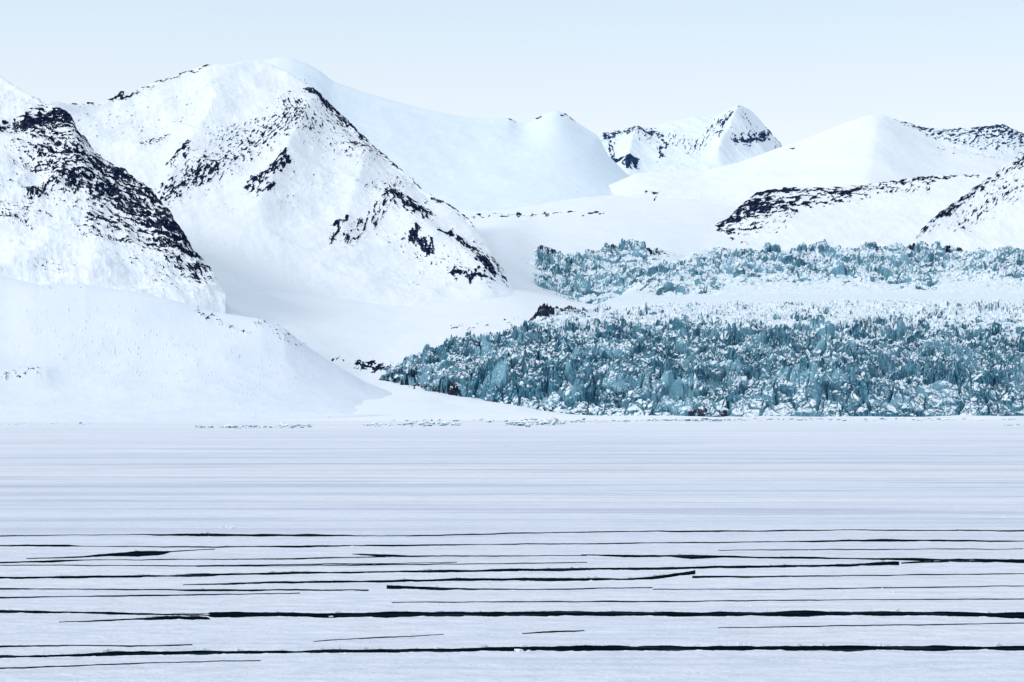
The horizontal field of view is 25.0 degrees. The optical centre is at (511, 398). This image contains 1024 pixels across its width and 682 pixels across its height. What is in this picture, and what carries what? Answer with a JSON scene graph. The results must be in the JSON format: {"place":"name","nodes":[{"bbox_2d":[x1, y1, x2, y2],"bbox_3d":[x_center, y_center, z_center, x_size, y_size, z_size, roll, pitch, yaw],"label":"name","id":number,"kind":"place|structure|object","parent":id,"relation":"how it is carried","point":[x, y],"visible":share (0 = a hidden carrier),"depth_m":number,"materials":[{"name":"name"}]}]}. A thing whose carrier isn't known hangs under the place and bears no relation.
{"place":"outdoors","nodes":[
{"label":"outdoors","id":0,"kind":"place"},
{"bbox_2d":[0,76,224,312],"bbox_3d":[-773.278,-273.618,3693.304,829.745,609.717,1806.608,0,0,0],"label":"rocky snow mountain","id":1,"kind":"structure","parent":0,"point":[75,208],"depth_m":3137.08,"materials":[{"name":"white snow"}]},
{"bbox_2d":[0,276,391,420],"bbox_3d":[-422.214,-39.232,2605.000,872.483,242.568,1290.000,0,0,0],"label":"snow hill","id":2,"kind":"structure","parent":0,"point":[76,352],"depth_m":2441.11,"materials":[{"name":"white snow"}]},
{"bbox_2d":[45,60,513,305],"bbox_3d":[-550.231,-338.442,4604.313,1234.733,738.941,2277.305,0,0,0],"label":"snow mountain peak","id":3,"kind":"structure","parent":0,"point":[258,173],"depth_m":4143.36,"materials":[{"name":"white snow"}]},
{"bbox_2d":[262,57,628,211],"bbox_3d":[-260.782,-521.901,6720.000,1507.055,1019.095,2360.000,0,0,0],"label":"distant snow ridge","id":4,"kind":"structure","parent":0,"point":[461,164],"depth_m":6631.40,"materials":[{"name":"white snow"}]},
{"bbox_2d":[0,417,1023,681],"bbox_3d":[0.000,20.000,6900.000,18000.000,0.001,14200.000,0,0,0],"label":"sea ice","id":5,"kind":"structure","parent":0,"point":[878,477],"depth_m":329.05,"materials":[{"name":"white ice"}]},
{"bbox_2d":[1,416,1018,427],"bbox_3d":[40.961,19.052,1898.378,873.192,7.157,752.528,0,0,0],"label":"ice rubble","id":6,"kind":"object","parent":5,"relation":"on","point":[552,420],"visible":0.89,"depth_m":1825.66,"materials":[{"name":"white ice"}]},
{"bbox_2d":[0,529,1023,668],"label":"sea ice cracks","id":7,"kind":"object","parent":5,"relation":"on","point":[793,613],"visible":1,"depth_m":239.92,"materials":[{"name":"liquid"}]},
{"bbox_2d":[0,529,1023,669],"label":"sea ice crack edges","id":8,"kind":"object","parent":5,"relation":"on","point":[481,646],"visible":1,"depth_m":226.98,"materials":[{"name":"ice"}]},
{"bbox_2d":[2,433,1021,666],"bbox_3d":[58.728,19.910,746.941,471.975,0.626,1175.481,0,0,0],"label":"snow lumps","id":9,"kind":"object","parent":5,"relation":"on","point":[521,650],"visible":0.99,"depth_m":283.28,"materials":[{"name":"white snow"}]},
{"bbox_2d":[0,0,1023,145],"label":"sky","id":10,"kind":"structure","parent":0,"point":[805,68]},
{"bbox_2d":[219,195,1023,420],"bbox_3d":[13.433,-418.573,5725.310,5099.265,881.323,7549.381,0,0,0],"label":"snowfield","id":11,"kind":"structure","parent":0,"point":[366,342],"depth_m":3443.90,"materials":[{"name":"white snow"}]},
{"bbox_2d":[597,105,781,175],"bbox_3d":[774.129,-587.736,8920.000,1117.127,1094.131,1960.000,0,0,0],"label":"distant snow peaks","id":12,"kind":"object","parent":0,"point":[737,134],"visible":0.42,"depth_m":8662.52,"materials":[{"name":"white snow"}]},
{"bbox_2d":[379,237,1023,416],"bbox_3d":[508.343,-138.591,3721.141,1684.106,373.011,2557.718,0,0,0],"label":"glacier","id":13,"kind":"object","parent":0,"point":[822,328],"visible":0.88,"depth_m":2814.55,"materials":[{"name":"teal ice"}]},
{"bbox_2d":[608,114,1011,207],"bbox_3d":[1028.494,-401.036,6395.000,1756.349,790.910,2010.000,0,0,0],"label":"snow dome mountain","id":14,"kind":"structure","parent":0,"point":[872,149],"depth_m":6243.26,"materials":[{"name":"white snow"}]},
{"bbox_2d":[715,174,992,250],"bbox_3d":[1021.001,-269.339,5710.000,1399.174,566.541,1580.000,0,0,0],"label":"rocky snow hill","id":15,"kind":"structure","parent":0,"point":[904,212],"depth_m":5390.11,"materials":[{"name":"white snow"}]},
{"bbox_2d":[897,120,1023,159],"bbox_3d":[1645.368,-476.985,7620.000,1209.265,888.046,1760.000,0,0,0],"label":"distant rocky ridge","id":16,"kind":"structure","parent":0,"point":[1004,141],"depth_m":7453.57,"materials":[{"name":"white snow"}]},
{"bbox_2d":[911,153,1023,251],"bbox_3d":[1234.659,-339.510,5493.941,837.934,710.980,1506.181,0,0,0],"label":"rocky snow slope","id":17,"kind":"structure","parent":0,"point":[987,213],"depth_m":5011.18,"materials":[{"name":"white snow"}]}
]}

